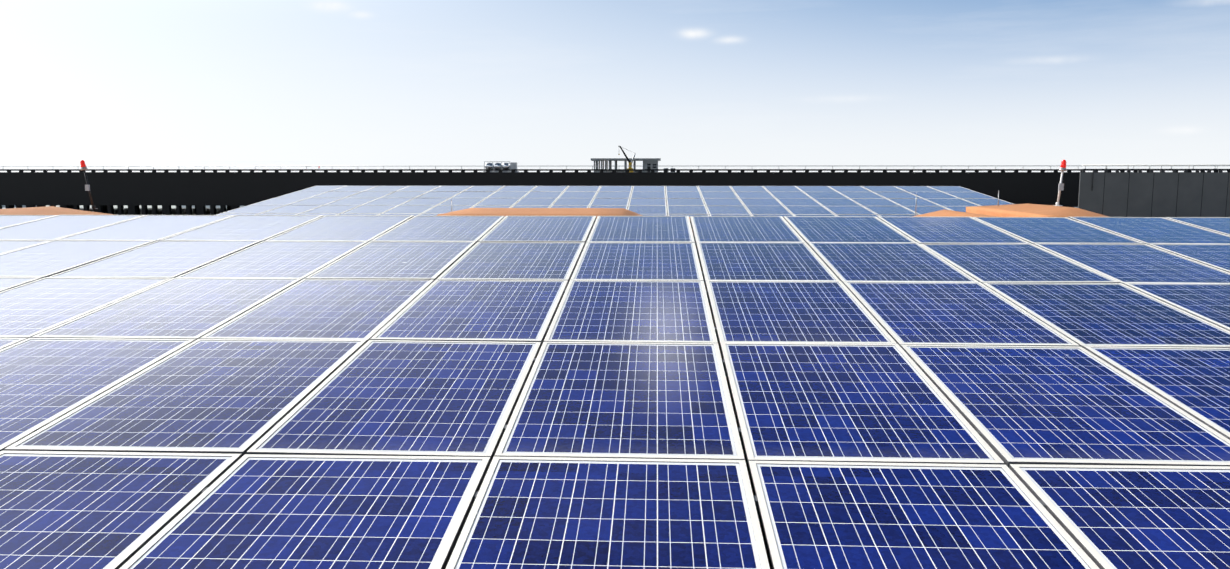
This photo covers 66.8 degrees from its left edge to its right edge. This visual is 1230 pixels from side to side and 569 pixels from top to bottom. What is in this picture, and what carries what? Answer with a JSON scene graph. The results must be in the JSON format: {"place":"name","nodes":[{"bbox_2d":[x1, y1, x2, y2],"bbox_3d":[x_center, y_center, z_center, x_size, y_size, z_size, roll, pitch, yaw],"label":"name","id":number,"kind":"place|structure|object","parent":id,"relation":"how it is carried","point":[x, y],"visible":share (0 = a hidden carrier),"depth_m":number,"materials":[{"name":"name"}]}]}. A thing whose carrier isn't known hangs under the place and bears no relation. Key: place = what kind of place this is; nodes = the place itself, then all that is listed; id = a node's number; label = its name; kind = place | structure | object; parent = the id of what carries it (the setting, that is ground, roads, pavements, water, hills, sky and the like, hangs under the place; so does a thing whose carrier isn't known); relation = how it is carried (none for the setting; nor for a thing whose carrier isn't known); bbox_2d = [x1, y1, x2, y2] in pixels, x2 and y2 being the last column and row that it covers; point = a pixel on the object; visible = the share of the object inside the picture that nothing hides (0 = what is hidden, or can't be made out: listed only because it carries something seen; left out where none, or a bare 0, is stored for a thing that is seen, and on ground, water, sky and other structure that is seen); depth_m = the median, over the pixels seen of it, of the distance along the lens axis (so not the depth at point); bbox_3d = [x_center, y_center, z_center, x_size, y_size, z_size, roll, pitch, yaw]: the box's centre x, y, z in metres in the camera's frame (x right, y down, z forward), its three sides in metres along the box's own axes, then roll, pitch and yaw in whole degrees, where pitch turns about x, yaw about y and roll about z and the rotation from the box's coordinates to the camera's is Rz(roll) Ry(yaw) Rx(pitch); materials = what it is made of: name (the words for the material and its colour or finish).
{"place":"outdoors","nodes":[
{"label":"outdoors","id":0,"kind":"place"},
{"bbox_2d":[46,205,175,207],"bbox_3d":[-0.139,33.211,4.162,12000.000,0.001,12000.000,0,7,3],"label":"ground","id":1,"kind":"structure","parent":0,"point":[126,206],"depth_m":886.37,"materials":[{"name":"grey"}]},
{"bbox_2d":[2,208,226,214],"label":"roof deck","id":2,"kind":"structure","parent":1,"relation":"on","point":[218,210],"depth_m":243.02,"materials":[{"name":"concrete"}]},
{"bbox_2d":[2,205,1077,207],"bbox_3d":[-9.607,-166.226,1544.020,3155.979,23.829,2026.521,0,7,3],"label":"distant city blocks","id":3,"kind":"structure","parent":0,"point":[23,206],"depth_m":634.39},
{"bbox_2d":[0,172,1226,214],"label":"wall","id":4,"kind":"structure","parent":0,"point":[199,191],"depth_m":192.55,"materials":[{"name":"black metal"}]},
{"bbox_2d":[483,161,518,171],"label":"storage tank","id":5,"kind":"object","parent":4,"relation":"on","point":[511,165],"visible":0.65,"depth_m":215.04,"materials":[{"name":"silver metal"}]},
{"bbox_2d":[0,166,1229,172],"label":"railing","id":6,"kind":"object","parent":4,"relation":"on","point":[577,170],"visible":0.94,"depth_m":190.47,"materials":[{"name":"grey metal"}]},
{"bbox_2d":[618,146,634,171],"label":"davit crane","id":7,"kind":"object","parent":4,"relation":"on","point":[630,162],"visible":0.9,"depth_m":205.50,"materials":[{"name":"grey metal"}]},
{"bbox_2d":[216,185,1012,216],"bbox_3d":[0.271,-1.660,22.814,20.526,1.304,13.299,0,7,3],"label":"solar array","id":8,"kind":"object","parent":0,"point":[875,201],"visible":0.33,"depth_m":25.59,"materials":[{"name":"blue glass"}]},
{"bbox_2d":[0,0,1229,171],"label":"sky","id":9,"kind":"structure","parent":0,"point":[104,84],"materials":[{"name":"blue"}]},
{"bbox_2d":[591,158,674,171],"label":"pavilion","id":10,"kind":"structure","parent":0,"point":[650,163],"depth_m":215.57,"materials":[{"name":"concrete"}]},
{"bbox_2d":[689,217,770,568],"bbox_3d":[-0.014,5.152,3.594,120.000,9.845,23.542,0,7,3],"label":"panel gap","id":11,"kind":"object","parent":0,"point":[737,427],"depth_m":4.18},
{"bbox_2d":[0,206,113,214],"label":"sand mound","id":12,"kind":"object","parent":11,"relation":"on","point":[50,210],"visible":0.38,"depth_m":12.78,"materials":[{"name":"orange sand"}]},
{"bbox_2d":[80,160,97,209],"bbox_3d":[-7.222,-1.367,12.793,0.192,0.675,0.108,0,7,3],"label":"obstruction light","id":13,"kind":"object","parent":12,"relation":"on","point":[84,168],"visible":1,"depth_m":12.77,"materials":[{"name":"grey metal"}]},
{"bbox_2d":[436,208,641,218],"bbox_3d":[-0.936,-0.861,12.104,2.884,0.196,2.893,0,7,3],"label":"sand mound","id":14,"kind":"object","parent":11,"relation":"on","point":[596,212],"visible":0.4,"depth_m":11.64,"materials":[{"name":"orange sand"}]},
{"bbox_2d":[0,215,1229,568],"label":"solar array","id":15,"kind":"object","parent":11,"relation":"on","point":[294,391],"visible":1,"depth_m":4.49,"materials":[{"name":"blue glass"}]},
{"bbox_2d":[912,209,997,216],"bbox_3d":[4.406,-0.820,11.821,1.059,0.184,2.793,0,7,3],"label":"sand mound","id":16,"kind":"object","parent":11,"relation":"on","point":[945,213],"visible":0.04,"depth_m":12.21,"materials":[{"name":"orange sand"}]},
{"bbox_2d":[966,203,1108,217],"bbox_3d":[5.617,-0.865,11.837,1.365,0.268,2.943,0,7,3],"label":"sand mound","id":17,"kind":"object","parent":11,"relation":"on","point":[1024,210],"visible":0.33,"depth_m":11.61,"materials":[{"name":"orange sand"}]},
{"bbox_2d":[1054,160,1066,205],"bbox_3d":[5.753,-1.311,12.050,0.143,0.601,0.117,0,7,3],"label":"obstruction light","id":18,"kind":"object","parent":17,"relation":"on","point":[1062,169],"visible":0.98,"depth_m":12.02,"materials":[{"name":"white paint"}]},
{"bbox_2d":[1078,173,1229,216],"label":"clad wall","id":19,"kind":"structure","parent":0,"point":[1159,195],"depth_m":164.26,"materials":[{"name":"black metal"}]},
{"bbox_2d":[1082,164,1229,172],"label":"railing","id":20,"kind":"object","parent":19,"relation":"on","point":[1151,170],"depth_m":163.83,"materials":[{"name":"grey metal"}]}
]}

